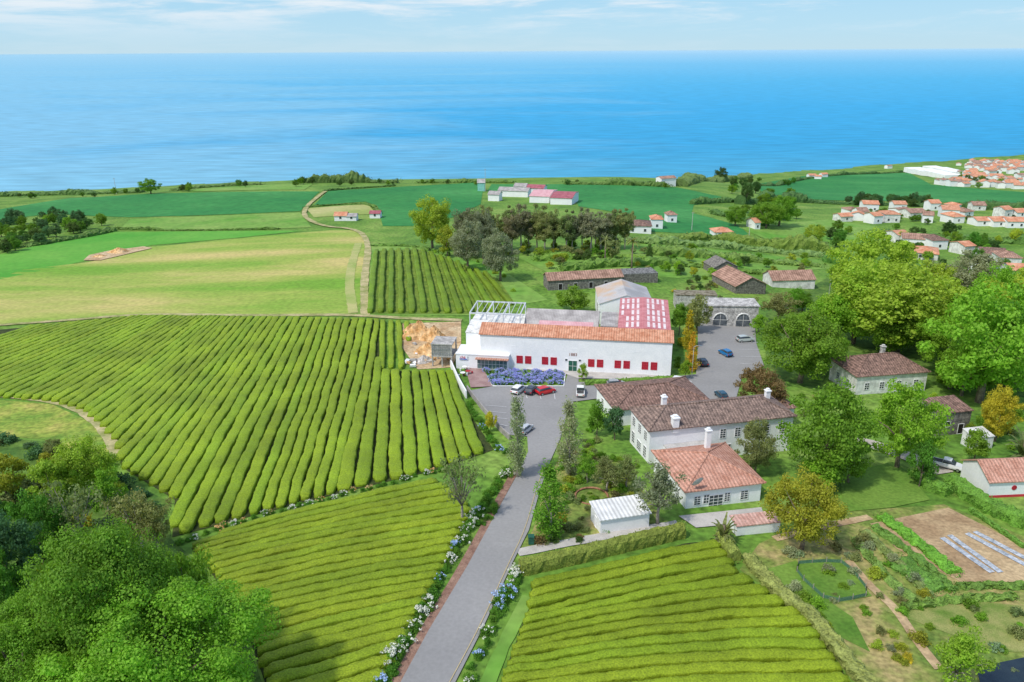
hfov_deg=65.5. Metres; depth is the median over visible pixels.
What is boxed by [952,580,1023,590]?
vegetable row
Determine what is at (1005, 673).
pond
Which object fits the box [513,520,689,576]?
clipped hedge
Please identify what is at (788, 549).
shrub
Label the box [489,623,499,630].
hydrangea bush
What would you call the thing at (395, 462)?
tea hedge
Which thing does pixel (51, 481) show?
broadleaf tree
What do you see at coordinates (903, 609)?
shrub
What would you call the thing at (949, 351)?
broadleaf tree
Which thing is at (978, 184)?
broadleaf tree
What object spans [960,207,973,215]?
village house
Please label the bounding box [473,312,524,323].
unfinished block
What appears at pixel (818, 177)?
town house
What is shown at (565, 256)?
garden tree
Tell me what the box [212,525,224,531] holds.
hydrangea bush
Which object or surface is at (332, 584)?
tea hedge
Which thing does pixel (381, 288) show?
tea hedge
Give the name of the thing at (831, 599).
shrub
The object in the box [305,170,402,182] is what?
hedgerow
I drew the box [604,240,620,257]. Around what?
garden tree
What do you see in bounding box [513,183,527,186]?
farm shed
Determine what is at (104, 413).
tea hedge
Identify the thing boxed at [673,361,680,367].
shrub
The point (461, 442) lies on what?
tea hedge
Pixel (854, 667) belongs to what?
clipped hedge
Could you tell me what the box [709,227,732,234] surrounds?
village house
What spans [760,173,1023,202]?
crop field
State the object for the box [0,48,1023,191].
sea
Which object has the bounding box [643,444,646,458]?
window
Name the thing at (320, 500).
hydrangea bush
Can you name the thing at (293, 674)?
tea hedge
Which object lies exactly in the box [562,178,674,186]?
hedgerow
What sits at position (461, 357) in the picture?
shop sign
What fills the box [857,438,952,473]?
gravel path
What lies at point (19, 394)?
tea hedge
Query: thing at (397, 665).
hydrangea bush
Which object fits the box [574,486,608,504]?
round flower bed
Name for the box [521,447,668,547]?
garden ground
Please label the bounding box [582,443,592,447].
shrub
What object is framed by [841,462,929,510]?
lawn
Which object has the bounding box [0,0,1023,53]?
sky
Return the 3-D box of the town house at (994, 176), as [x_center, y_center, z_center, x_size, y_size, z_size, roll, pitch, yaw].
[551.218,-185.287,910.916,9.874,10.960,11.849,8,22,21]
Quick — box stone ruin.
[673,290,717,309]
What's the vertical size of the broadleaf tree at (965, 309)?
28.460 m
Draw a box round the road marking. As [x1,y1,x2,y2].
[449,461,546,681]
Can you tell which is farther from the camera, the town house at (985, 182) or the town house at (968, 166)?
the town house at (968, 166)
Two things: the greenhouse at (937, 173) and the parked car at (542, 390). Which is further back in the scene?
the greenhouse at (937, 173)
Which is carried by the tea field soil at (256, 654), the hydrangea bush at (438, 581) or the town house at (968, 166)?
the hydrangea bush at (438, 581)
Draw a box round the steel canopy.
[469,300,525,322]
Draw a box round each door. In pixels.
[558,283,562,289]
[568,360,576,370]
[594,515,596,528]
[957,423,963,433]
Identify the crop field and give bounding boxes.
[0,191,319,218]
[122,212,310,228]
[315,183,482,225]
[488,184,748,234]
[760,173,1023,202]
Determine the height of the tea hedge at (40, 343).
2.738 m
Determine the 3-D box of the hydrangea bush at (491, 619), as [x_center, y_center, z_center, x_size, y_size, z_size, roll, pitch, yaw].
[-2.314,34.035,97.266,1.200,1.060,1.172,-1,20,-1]
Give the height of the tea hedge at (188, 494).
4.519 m
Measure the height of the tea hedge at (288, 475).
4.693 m
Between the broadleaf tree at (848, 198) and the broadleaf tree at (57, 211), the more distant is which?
the broadleaf tree at (848, 198)
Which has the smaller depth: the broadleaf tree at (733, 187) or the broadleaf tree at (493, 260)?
the broadleaf tree at (493, 260)
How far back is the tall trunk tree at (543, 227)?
305.29 m
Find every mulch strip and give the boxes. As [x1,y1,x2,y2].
[940,537,994,572]
[947,535,1002,571]
[965,533,1023,565]
[973,531,1023,558]
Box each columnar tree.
[506,390,526,476]
[529,458,568,541]
[555,395,583,475]
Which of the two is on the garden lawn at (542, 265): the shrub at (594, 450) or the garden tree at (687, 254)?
the garden tree at (687, 254)
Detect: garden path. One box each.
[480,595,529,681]
[772,514,872,540]
[844,560,941,668]
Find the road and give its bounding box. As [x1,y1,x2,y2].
[401,323,763,681]
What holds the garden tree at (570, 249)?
on the garden lawn at (542, 265)
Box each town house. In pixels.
[656,175,676,185]
[806,173,816,176]
[814,175,821,178]
[819,172,827,176]
[884,165,892,168]
[934,178,939,184]
[939,178,946,184]
[945,179,962,186]
[957,181,970,186]
[964,164,972,167]
[979,179,989,186]
[983,169,996,173]
[987,173,1003,176]
[988,180,995,186]
[989,174,999,179]
[990,163,1002,165]
[995,181,1005,187]
[998,166,1009,171]
[1002,180,1020,187]
[1006,168,1015,173]
[1011,182,1023,188]
[1012,165,1023,170]
[1014,173,1023,177]
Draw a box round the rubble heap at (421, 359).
[417,355,434,364]
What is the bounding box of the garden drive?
[518,520,676,555]
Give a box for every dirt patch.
[84,246,149,259]
[402,321,460,368]
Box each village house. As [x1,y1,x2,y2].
[333,212,348,220]
[629,219,651,233]
[649,214,663,228]
[664,210,677,222]
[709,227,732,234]
[746,217,760,228]
[832,212,853,221]
[841,207,854,212]
[851,210,863,220]
[852,207,869,212]
[859,200,879,210]
[863,211,883,223]
[878,210,901,222]
[885,229,908,242]
[888,200,907,208]
[888,207,908,212]
[899,208,925,217]
[900,232,926,244]
[914,246,939,260]
[920,234,949,249]
[921,211,934,222]
[923,199,941,210]
[937,205,960,216]
[940,211,965,223]
[943,202,961,207]
[948,240,976,254]
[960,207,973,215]
[967,201,986,210]
[967,216,989,225]
[974,247,1005,256]
[987,216,1004,226]
[991,250,1023,262]
[992,205,1014,216]
[1000,263,1023,270]
[1002,216,1023,227]
[1013,208,1023,216]
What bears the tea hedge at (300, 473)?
on the tea field soil at (487, 446)
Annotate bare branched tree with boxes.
[33,478,103,541]
[437,451,485,517]
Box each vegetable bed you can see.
[871,508,1023,581]
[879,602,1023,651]
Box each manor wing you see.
[651,427,765,508]
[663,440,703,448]
[775,397,795,412]
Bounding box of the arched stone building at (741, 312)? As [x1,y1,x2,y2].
[702,297,759,326]
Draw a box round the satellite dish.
[692,478,702,484]
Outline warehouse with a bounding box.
[595,279,650,323]
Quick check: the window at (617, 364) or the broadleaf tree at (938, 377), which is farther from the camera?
the window at (617, 364)
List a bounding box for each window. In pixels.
[477,360,506,369]
[516,355,522,362]
[525,356,530,363]
[542,357,547,364]
[550,357,556,364]
[588,359,594,366]
[597,359,602,366]
[614,360,620,367]
[623,361,629,368]
[631,430,634,443]
[632,416,635,426]
[636,438,640,452]
[638,422,641,434]
[641,362,647,369]
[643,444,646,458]
[644,429,646,441]
[650,362,656,369]
[693,496,700,505]
[703,494,709,503]
[708,494,723,506]
[713,313,727,325]
[720,428,725,438]
[724,492,730,501]
[734,427,740,436]
[736,313,750,326]
[740,490,748,499]
[864,383,869,389]
[879,382,884,388]
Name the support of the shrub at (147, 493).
on the woodland floor at (14, 448)
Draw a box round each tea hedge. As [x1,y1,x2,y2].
[0,314,141,375]
[0,315,136,371]
[0,315,146,379]
[0,315,151,384]
[0,315,157,388]
[0,315,161,396]
[0,316,126,367]
[0,317,117,363]
[0,318,100,356]
[0,318,107,360]
[0,320,82,350]
[0,320,89,353]
[0,321,72,347]
[0,322,64,344]
[0,323,54,341]
[0,324,35,336]
[0,324,44,338]
[3,315,167,398]
[13,315,172,397]
[21,315,177,399]
[32,315,182,399]
[41,315,187,400]
[51,315,192,401]
[59,315,197,404]
[67,315,202,406]
[75,315,206,408]
[83,315,211,411]
[87,315,216,416]
[93,315,221,421]
[99,315,224,426]
[104,315,229,433]
[111,315,235,439]
[114,315,241,448]
[116,316,247,460]
[121,316,253,469]
[130,316,260,474]
[138,316,266,480]
[149,316,272,485]
[159,316,278,492]
[168,316,286,498]
[168,316,293,528]
[179,316,299,533]
[192,482,447,548]
[194,487,454,552]
[198,316,307,527]
[202,500,467,562]
[203,494,460,552]
[207,505,471,567]
[210,513,468,573]
[214,316,314,523]
[215,520,464,578]
[218,477,438,533]
[219,528,460,584]
[225,536,457,588]
[231,317,321,518]
[231,544,452,592]
[233,553,448,604]
[243,562,444,604]
[249,317,328,514]
[254,587,428,634]
[254,596,425,646]
[255,570,440,612]
[257,606,419,656]
[258,615,415,668]
[262,317,335,509]
[263,579,435,622]
[264,628,409,677]
[266,640,401,681]
[275,317,342,507]
[289,317,350,503]
[290,654,395,681]
[300,317,358,500]
[313,318,365,498]
[326,318,372,494]
[337,318,379,490]
[337,667,386,681]
[354,356,380,486]
[367,249,378,313]
[373,368,389,481]
[378,248,386,312]
[379,319,385,369]
[388,248,393,312]
[388,320,394,369]
[388,369,402,479]
[396,320,404,369]
[397,248,403,312]
[401,369,416,475]
[404,248,415,313]
[404,320,410,340]
[412,247,426,312]
[412,369,431,471]
[420,369,445,467]
[421,248,438,312]
[429,251,449,312]
[429,369,458,462]
[437,370,471,458]
[438,254,462,313]
[446,370,483,454]
[447,256,473,312]
[455,260,484,311]
[464,263,495,312]
[473,267,504,308]
[483,271,512,304]
[501,648,834,681]
[503,636,825,675]
[507,626,819,665]
[510,614,811,657]
[512,605,800,649]
[517,593,784,640]
[519,583,768,634]
[523,572,753,624]
[525,564,738,616]
[526,556,734,609]
[527,659,841,681]
[529,548,726,596]
[530,539,720,588]
[620,672,849,681]
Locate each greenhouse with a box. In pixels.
[903,167,922,173]
[912,168,935,175]
[923,170,959,177]
[932,167,957,173]
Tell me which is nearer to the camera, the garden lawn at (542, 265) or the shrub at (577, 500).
the shrub at (577, 500)
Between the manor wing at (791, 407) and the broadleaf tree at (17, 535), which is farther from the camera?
the manor wing at (791, 407)
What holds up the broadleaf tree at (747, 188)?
on the ground at (492, 463)
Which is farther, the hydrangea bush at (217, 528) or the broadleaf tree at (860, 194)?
the broadleaf tree at (860, 194)
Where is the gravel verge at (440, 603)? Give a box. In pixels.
[392,471,515,681]
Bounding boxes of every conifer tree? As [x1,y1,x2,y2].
[645,243,653,256]
[679,309,697,349]
[685,331,699,371]
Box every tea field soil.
[0,318,493,536]
[191,521,467,681]
[371,249,514,313]
[509,542,843,673]
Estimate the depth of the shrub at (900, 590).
102.04 m
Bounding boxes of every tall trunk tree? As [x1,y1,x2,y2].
[479,205,492,215]
[482,206,494,235]
[487,213,507,236]
[501,205,516,235]
[502,210,520,251]
[513,203,534,252]
[520,212,535,249]
[529,203,548,247]
[532,213,554,248]
[547,209,559,247]
[557,209,575,244]
[565,210,580,246]
[574,207,592,244]
[577,212,606,251]
[593,211,614,249]
[602,211,625,240]
[609,209,628,248]
[616,207,635,249]
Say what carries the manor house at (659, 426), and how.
on the ground at (492, 463)
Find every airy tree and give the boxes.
[85,462,128,516]
[99,486,173,551]
[132,499,171,547]
[571,455,597,482]
[590,456,623,491]
[614,454,638,486]
[632,458,689,523]
[754,290,803,318]
[933,620,1000,681]
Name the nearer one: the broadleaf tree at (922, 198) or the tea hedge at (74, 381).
the tea hedge at (74, 381)
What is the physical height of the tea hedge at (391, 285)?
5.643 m
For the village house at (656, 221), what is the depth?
379.44 m
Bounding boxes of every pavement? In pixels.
[466,368,491,386]
[521,368,660,378]
[680,507,761,526]
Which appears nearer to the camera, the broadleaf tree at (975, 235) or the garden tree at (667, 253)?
the garden tree at (667, 253)
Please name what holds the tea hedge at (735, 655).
on the tea field soil at (677, 545)
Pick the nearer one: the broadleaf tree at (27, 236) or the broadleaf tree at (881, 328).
the broadleaf tree at (881, 328)
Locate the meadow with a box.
[0,400,107,452]
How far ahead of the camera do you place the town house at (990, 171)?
1019.27 m
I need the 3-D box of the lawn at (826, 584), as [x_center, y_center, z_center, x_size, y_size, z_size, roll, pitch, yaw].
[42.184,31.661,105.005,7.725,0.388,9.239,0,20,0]
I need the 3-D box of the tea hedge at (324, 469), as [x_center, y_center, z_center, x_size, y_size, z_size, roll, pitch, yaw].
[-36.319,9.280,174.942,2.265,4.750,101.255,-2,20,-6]
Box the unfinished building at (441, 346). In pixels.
[431,336,456,366]
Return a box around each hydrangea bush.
[174,538,184,545]
[189,533,197,540]
[201,530,209,535]
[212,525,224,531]
[220,520,229,527]
[229,518,238,525]
[260,509,269,516]
[287,504,295,509]
[303,499,313,505]
[315,495,324,501]
[336,490,346,495]
[365,485,373,490]
[371,673,392,681]
[380,644,401,664]
[384,662,401,671]
[385,642,404,659]
[385,664,399,676]
[393,632,417,649]
[399,640,408,650]
[401,618,422,633]
[410,604,429,619]
[418,601,428,610]
[421,601,437,612]
[422,593,437,605]
[425,586,441,598]
[429,582,440,588]
[432,576,443,587]
[434,571,446,581]
[437,564,449,573]
[444,551,457,563]
[449,540,461,549]
[452,547,461,558]
[455,533,470,545]
[459,526,470,533]
[459,530,471,538]
[461,522,473,531]
[461,671,477,681]
[463,515,478,526]
[463,676,474,681]
[465,511,477,519]
[465,661,475,671]
[471,505,484,517]
[472,648,484,660]
[475,520,485,525]
[476,417,484,422]
[476,501,487,511]
[476,646,487,654]
[477,423,485,429]
[478,496,489,504]
[479,624,495,638]
[482,489,493,495]
[483,514,493,520]
[484,491,491,502]
[484,636,492,648]
[485,429,492,434]
[486,506,497,514]
[487,486,498,494]
[489,503,498,510]
[489,592,508,609]
[489,605,504,618]
[489,615,496,623]
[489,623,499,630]
[491,481,502,489]
[491,583,517,598]
[493,589,513,604]
[494,444,503,451]
[499,468,515,477]
[499,471,507,478]
[499,602,508,610]
[500,465,512,471]
[506,570,520,583]
[507,565,523,575]
[507,581,518,590]
[509,577,520,584]
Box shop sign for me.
[459,355,467,359]
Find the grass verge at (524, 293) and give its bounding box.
[369,243,547,314]
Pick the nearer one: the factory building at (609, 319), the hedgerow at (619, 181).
the factory building at (609, 319)
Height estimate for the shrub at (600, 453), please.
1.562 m
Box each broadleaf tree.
[0,223,9,236]
[0,238,7,250]
[0,242,12,252]
[0,500,8,512]
[0,508,44,598]
[0,548,36,614]
[0,588,87,681]
[1,216,15,226]
[2,227,17,235]
[3,472,25,485]
[4,208,15,223]
[4,487,70,566]
[7,235,22,250]
[10,573,284,681]
[12,210,24,218]
[15,215,26,224]
[15,223,26,230]
[17,229,26,235]
[17,235,26,241]
[17,512,192,681]
[18,475,40,494]
[21,233,31,241]
[26,223,39,229]
[27,227,45,238]
[33,233,47,242]
[36,219,48,228]
[37,211,45,217]
[39,472,70,488]
[41,226,51,236]
[42,214,50,222]
[42,437,61,455]
[47,206,56,213]
[47,213,57,222]
[47,223,62,236]
[49,432,124,494]
[52,209,68,215]
[56,213,67,224]
[60,216,76,228]
[64,222,80,233]
[69,209,83,219]
[76,211,86,221]
[76,221,85,231]
[77,217,93,228]
[93,213,106,225]
[107,481,125,496]
[110,187,116,194]
[110,489,135,511]
[137,178,161,193]
[160,542,217,668]
[178,184,186,189]
[235,179,241,185]
[297,177,303,184]
[308,176,314,183]
[408,193,451,247]
[448,219,482,266]
[450,207,484,256]
[469,208,496,258]
[481,227,520,280]
[714,167,727,176]
[724,204,747,225]
[727,184,737,191]
[730,178,736,184]
[733,362,789,402]
[734,417,779,471]
[738,178,747,186]
[740,204,750,210]
[741,182,753,201]
[747,200,787,227]
[751,181,762,192]
[753,305,849,383]
[758,462,851,549]
[761,192,772,201]
[763,195,799,225]
[774,376,885,482]
[784,286,807,309]
[793,292,813,311]
[794,208,802,218]
[803,224,826,240]
[806,283,866,336]
[808,324,850,372]
[813,258,896,343]
[825,226,836,239]
[825,226,919,292]
[825,259,843,283]
[830,236,841,246]
[830,258,979,352]
[832,219,843,228]
[832,233,845,245]
[833,228,847,237]
[844,225,852,232]
[845,196,852,201]
[853,196,861,204]
[855,191,864,198]
[859,307,921,352]
[863,377,955,467]
[885,194,895,200]
[892,223,900,229]
[895,258,959,304]
[896,195,909,202]
[901,273,968,343]
[907,198,919,206]
[908,192,921,200]
[908,227,918,232]
[914,315,986,366]
[916,227,926,233]
[916,276,1023,403]
[918,195,925,202]
[922,251,933,258]
[927,248,1005,289]
[934,362,967,388]
[934,368,957,388]
[936,333,994,395]
[941,220,957,233]
[950,231,962,240]
[966,231,980,242]
[967,367,1001,390]
[969,261,1019,295]
[971,248,985,255]
[975,182,982,186]
[975,239,987,246]
[977,175,985,179]
[979,233,988,239]
[980,384,1023,441]
[982,268,1023,305]
[988,240,1000,247]
[995,235,1002,241]
[1008,228,1023,238]
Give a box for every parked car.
[510,384,525,394]
[520,423,533,434]
[524,384,537,394]
[535,385,555,395]
[606,378,623,382]
[696,358,708,366]
[714,390,728,397]
[718,348,732,356]
[735,334,754,342]
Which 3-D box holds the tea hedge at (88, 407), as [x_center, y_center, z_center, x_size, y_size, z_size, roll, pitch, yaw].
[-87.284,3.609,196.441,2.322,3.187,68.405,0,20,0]
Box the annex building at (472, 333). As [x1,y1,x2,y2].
[465,319,488,344]
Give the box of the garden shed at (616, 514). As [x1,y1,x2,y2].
[589,494,651,532]
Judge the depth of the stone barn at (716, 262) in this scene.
285.79 m
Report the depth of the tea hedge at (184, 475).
156.51 m
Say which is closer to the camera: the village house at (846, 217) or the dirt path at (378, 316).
the dirt path at (378, 316)
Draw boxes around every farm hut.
[346,213,357,220]
[369,210,381,217]
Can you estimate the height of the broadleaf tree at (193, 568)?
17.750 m
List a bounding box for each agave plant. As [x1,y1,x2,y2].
[711,512,736,543]
[1005,426,1023,456]
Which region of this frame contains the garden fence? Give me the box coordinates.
[796,558,866,601]
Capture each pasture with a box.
[182,184,311,190]
[307,204,372,216]
[739,219,880,247]
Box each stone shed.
[922,395,973,435]
[960,426,994,448]
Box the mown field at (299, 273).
[0,230,364,323]
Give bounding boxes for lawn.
[519,244,826,277]
[768,561,869,651]
[793,562,871,602]
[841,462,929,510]
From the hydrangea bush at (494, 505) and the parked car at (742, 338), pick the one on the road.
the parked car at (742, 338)
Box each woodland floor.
[0,440,261,681]
[766,278,1023,396]
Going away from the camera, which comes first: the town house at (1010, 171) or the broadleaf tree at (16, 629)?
the broadleaf tree at (16, 629)
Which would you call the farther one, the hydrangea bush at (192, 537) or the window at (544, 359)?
the window at (544, 359)
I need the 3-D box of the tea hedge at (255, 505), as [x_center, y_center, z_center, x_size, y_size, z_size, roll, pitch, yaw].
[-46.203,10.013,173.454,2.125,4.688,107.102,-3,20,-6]
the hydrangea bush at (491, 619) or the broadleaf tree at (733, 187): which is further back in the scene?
the broadleaf tree at (733, 187)
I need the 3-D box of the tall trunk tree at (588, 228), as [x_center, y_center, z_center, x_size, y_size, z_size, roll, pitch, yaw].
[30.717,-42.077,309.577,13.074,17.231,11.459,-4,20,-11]
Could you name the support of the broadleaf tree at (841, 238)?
on the pasture at (784, 230)
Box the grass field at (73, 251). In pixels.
[0,231,295,278]
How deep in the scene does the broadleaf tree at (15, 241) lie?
342.43 m
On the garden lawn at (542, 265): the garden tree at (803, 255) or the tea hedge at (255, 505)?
the garden tree at (803, 255)
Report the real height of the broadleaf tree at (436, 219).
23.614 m
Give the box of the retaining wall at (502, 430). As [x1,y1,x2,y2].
[467,385,509,439]
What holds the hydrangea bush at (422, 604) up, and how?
on the tea field soil at (256, 654)
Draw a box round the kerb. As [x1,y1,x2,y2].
[488,374,565,385]
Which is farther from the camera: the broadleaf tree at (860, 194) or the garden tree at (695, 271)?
the broadleaf tree at (860, 194)
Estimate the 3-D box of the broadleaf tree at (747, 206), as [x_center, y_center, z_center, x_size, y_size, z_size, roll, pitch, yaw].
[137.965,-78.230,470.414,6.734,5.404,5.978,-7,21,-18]
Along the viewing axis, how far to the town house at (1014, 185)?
747.96 m
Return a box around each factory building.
[478,322,673,375]
[524,308,600,326]
[539,320,593,326]
[600,312,618,327]
[618,297,670,329]
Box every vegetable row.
[850,536,918,602]
[860,528,936,598]
[870,523,958,592]
[873,510,964,577]
[884,552,958,596]
[899,590,1019,611]
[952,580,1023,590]
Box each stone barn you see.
[543,268,623,290]
[621,267,657,282]
[703,255,737,270]
[712,265,767,293]
[762,269,816,288]
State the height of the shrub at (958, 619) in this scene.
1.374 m
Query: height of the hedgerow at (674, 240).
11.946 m
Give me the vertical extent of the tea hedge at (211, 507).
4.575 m
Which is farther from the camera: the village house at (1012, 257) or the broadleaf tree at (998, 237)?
the broadleaf tree at (998, 237)
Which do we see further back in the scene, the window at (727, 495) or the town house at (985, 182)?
the town house at (985, 182)
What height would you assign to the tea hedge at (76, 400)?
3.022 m
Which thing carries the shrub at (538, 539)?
on the garden ground at (574, 512)
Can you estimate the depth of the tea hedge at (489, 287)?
251.69 m
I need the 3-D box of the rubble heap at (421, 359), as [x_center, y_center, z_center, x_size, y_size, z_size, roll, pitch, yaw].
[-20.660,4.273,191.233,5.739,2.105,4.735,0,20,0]
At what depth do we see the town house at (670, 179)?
619.76 m
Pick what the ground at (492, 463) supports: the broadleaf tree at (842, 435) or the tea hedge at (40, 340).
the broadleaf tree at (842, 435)
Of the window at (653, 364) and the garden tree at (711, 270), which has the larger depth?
the garden tree at (711, 270)
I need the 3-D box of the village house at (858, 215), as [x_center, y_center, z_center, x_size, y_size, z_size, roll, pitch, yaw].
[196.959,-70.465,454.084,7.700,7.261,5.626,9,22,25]
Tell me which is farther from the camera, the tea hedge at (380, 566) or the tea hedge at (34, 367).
the tea hedge at (34, 367)
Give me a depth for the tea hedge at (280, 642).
95.25 m
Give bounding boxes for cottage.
[960,457,1023,497]
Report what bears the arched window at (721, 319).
in the arched stone building at (741, 312)
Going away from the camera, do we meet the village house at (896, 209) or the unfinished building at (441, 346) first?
the unfinished building at (441, 346)
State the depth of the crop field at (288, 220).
419.52 m
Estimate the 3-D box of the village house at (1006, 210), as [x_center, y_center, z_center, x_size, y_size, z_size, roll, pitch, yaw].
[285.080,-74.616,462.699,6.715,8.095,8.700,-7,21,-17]
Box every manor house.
[594,376,708,425]
[628,388,797,462]
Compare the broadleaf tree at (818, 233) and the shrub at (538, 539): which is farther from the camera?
the broadleaf tree at (818, 233)
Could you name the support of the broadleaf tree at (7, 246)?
on the grass field at (73, 251)
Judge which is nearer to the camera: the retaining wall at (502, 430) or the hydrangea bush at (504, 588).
the hydrangea bush at (504, 588)
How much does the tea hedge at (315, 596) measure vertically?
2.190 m
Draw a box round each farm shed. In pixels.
[477,179,484,190]
[487,191,502,200]
[497,186,530,196]
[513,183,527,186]
[527,184,546,191]
[529,189,556,202]
[550,191,578,204]
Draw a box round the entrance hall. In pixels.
[455,344,509,370]
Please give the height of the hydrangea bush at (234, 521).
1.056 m
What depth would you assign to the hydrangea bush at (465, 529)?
116.20 m
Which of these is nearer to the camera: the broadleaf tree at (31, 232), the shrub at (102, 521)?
the shrub at (102, 521)
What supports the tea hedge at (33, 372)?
on the tea field soil at (487, 446)
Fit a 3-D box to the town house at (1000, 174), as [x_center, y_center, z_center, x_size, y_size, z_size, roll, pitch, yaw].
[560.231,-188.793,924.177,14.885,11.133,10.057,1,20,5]
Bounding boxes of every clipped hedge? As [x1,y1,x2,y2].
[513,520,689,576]
[582,374,672,385]
[713,530,742,562]
[741,550,878,681]
[914,463,956,497]
[942,472,1023,529]
[968,507,1023,548]
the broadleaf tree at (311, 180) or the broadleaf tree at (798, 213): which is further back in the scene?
the broadleaf tree at (311, 180)
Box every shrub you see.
[0,431,18,446]
[0,493,18,511]
[4,484,22,500]
[22,440,37,449]
[22,482,45,493]
[23,443,43,459]
[37,452,57,463]
[72,512,94,528]
[90,515,117,529]
[114,472,136,489]
[132,487,150,498]
[534,533,547,545]
[550,539,559,543]
[555,511,567,522]
[557,500,569,512]
[559,484,572,494]
[562,474,575,483]
[562,482,576,491]
[562,521,577,532]
[563,491,576,500]
[571,474,586,484]
[572,521,583,530]
[573,497,580,505]
[575,535,583,542]
[580,494,585,501]
[581,526,589,532]
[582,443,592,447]
[583,505,590,513]
[587,448,597,455]
[587,451,596,456]
[593,436,602,443]
[596,451,606,459]
[608,453,617,461]
[610,487,621,496]
[610,490,622,497]
[614,482,627,492]
[627,485,640,494]
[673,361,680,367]
[674,356,680,361]
[781,545,796,558]
[785,580,801,591]
[793,549,804,557]
[794,589,813,603]
[810,595,828,610]
[821,563,836,571]
[821,566,837,576]
[827,540,842,551]
[828,597,837,603]
[838,582,849,589]
[843,551,853,560]
[847,550,861,561]
[847,566,861,576]
[847,580,855,586]
[852,535,863,546]
[857,540,875,550]
[858,531,873,546]
[859,603,869,609]
[862,609,872,615]
[866,565,886,580]
[868,638,884,651]
[875,591,884,599]
[876,624,886,635]
[885,643,896,651]
[886,552,901,560]
[886,628,899,639]
[890,586,905,597]
[892,652,900,660]
[893,595,908,604]
[895,606,909,616]
[895,642,909,651]
[896,657,908,666]
[901,653,912,659]
[906,571,923,581]
[907,629,933,647]
[916,587,930,597]
[924,622,935,630]
[928,392,937,396]
[950,615,969,626]
[962,598,980,609]
[965,421,976,427]
[969,604,979,611]
[974,611,988,622]
[976,417,985,425]
[987,641,1005,652]
[997,644,1008,654]
[1004,442,1015,449]
[1005,428,1018,435]
[1005,623,1023,640]
[1008,606,1023,617]
[1013,408,1023,419]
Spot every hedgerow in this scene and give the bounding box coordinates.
[0,188,148,196]
[21,227,116,247]
[107,226,280,230]
[169,182,264,190]
[302,202,379,209]
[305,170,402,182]
[322,183,395,190]
[370,243,450,255]
[414,178,516,182]
[528,251,645,261]
[554,256,767,275]
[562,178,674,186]
[601,234,825,257]
[648,243,827,267]
[658,230,835,252]
[676,172,754,186]
[689,196,734,203]
[707,209,768,225]
[734,190,1023,209]
[746,170,902,185]
[818,253,1020,273]
[862,228,1023,244]
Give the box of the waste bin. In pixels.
[528,534,533,544]
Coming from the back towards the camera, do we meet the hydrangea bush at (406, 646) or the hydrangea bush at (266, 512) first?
the hydrangea bush at (266, 512)
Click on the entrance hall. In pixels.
(476, 357)
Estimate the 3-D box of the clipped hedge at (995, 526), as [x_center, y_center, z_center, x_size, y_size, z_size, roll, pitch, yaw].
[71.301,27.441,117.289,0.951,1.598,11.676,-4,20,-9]
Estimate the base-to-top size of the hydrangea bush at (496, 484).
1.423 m
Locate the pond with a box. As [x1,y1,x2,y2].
[978,657,1023,681]
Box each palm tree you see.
[599,235,611,257]
[625,236,639,267]
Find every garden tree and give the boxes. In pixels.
[0,453,29,495]
[23,458,74,504]
[435,225,454,255]
[484,411,496,428]
[519,246,525,251]
[522,240,531,248]
[532,247,544,254]
[545,261,554,268]
[555,285,590,309]
[557,256,565,262]
[558,252,568,260]
[561,245,575,253]
[573,252,580,259]
[577,363,588,377]
[579,244,589,252]
[581,252,592,259]
[587,399,610,435]
[590,247,599,253]
[597,236,604,246]
[599,247,610,257]
[602,405,624,439]
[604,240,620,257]
[639,247,647,251]
[660,261,670,269]
[664,250,672,256]
[670,301,688,334]
[673,260,684,269]
[677,264,684,273]
[678,360,692,376]
[684,250,693,259]
[686,293,713,332]
[689,267,698,276]
[694,274,700,281]
[707,267,716,274]
[740,256,750,265]
[749,314,768,331]
[762,258,772,266]
[785,253,796,259]
[797,263,805,269]
[799,252,808,258]
[800,258,810,265]
[801,451,845,487]
[832,439,874,482]
[905,439,939,486]
[963,428,990,458]
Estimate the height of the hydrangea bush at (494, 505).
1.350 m
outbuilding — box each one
[729,511,780,535]
[829,344,930,394]
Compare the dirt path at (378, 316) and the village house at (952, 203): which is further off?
the village house at (952, 203)
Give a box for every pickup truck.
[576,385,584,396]
[933,456,962,471]
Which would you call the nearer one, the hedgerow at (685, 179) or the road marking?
the road marking
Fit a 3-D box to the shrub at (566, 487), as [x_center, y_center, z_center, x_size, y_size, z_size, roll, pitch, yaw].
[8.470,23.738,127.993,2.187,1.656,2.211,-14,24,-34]
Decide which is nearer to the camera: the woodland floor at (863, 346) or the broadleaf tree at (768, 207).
the woodland floor at (863, 346)
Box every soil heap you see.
[107,247,129,253]
[402,320,428,339]
[403,324,411,333]
[413,342,431,356]
[420,325,445,342]
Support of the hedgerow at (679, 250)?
on the ground at (492, 463)
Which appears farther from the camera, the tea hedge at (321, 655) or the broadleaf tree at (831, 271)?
the broadleaf tree at (831, 271)
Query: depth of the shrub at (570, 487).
127.88 m
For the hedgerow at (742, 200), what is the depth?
538.65 m
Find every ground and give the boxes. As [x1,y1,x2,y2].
[0,155,1023,681]
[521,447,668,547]
[740,504,1023,681]
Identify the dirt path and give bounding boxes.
[0,313,461,325]
[2,396,119,457]
[302,191,370,314]
[345,243,361,312]
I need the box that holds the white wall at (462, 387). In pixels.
[450,359,466,397]
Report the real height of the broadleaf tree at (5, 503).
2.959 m
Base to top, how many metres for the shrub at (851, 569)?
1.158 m
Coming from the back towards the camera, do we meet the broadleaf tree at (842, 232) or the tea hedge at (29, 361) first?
the broadleaf tree at (842, 232)

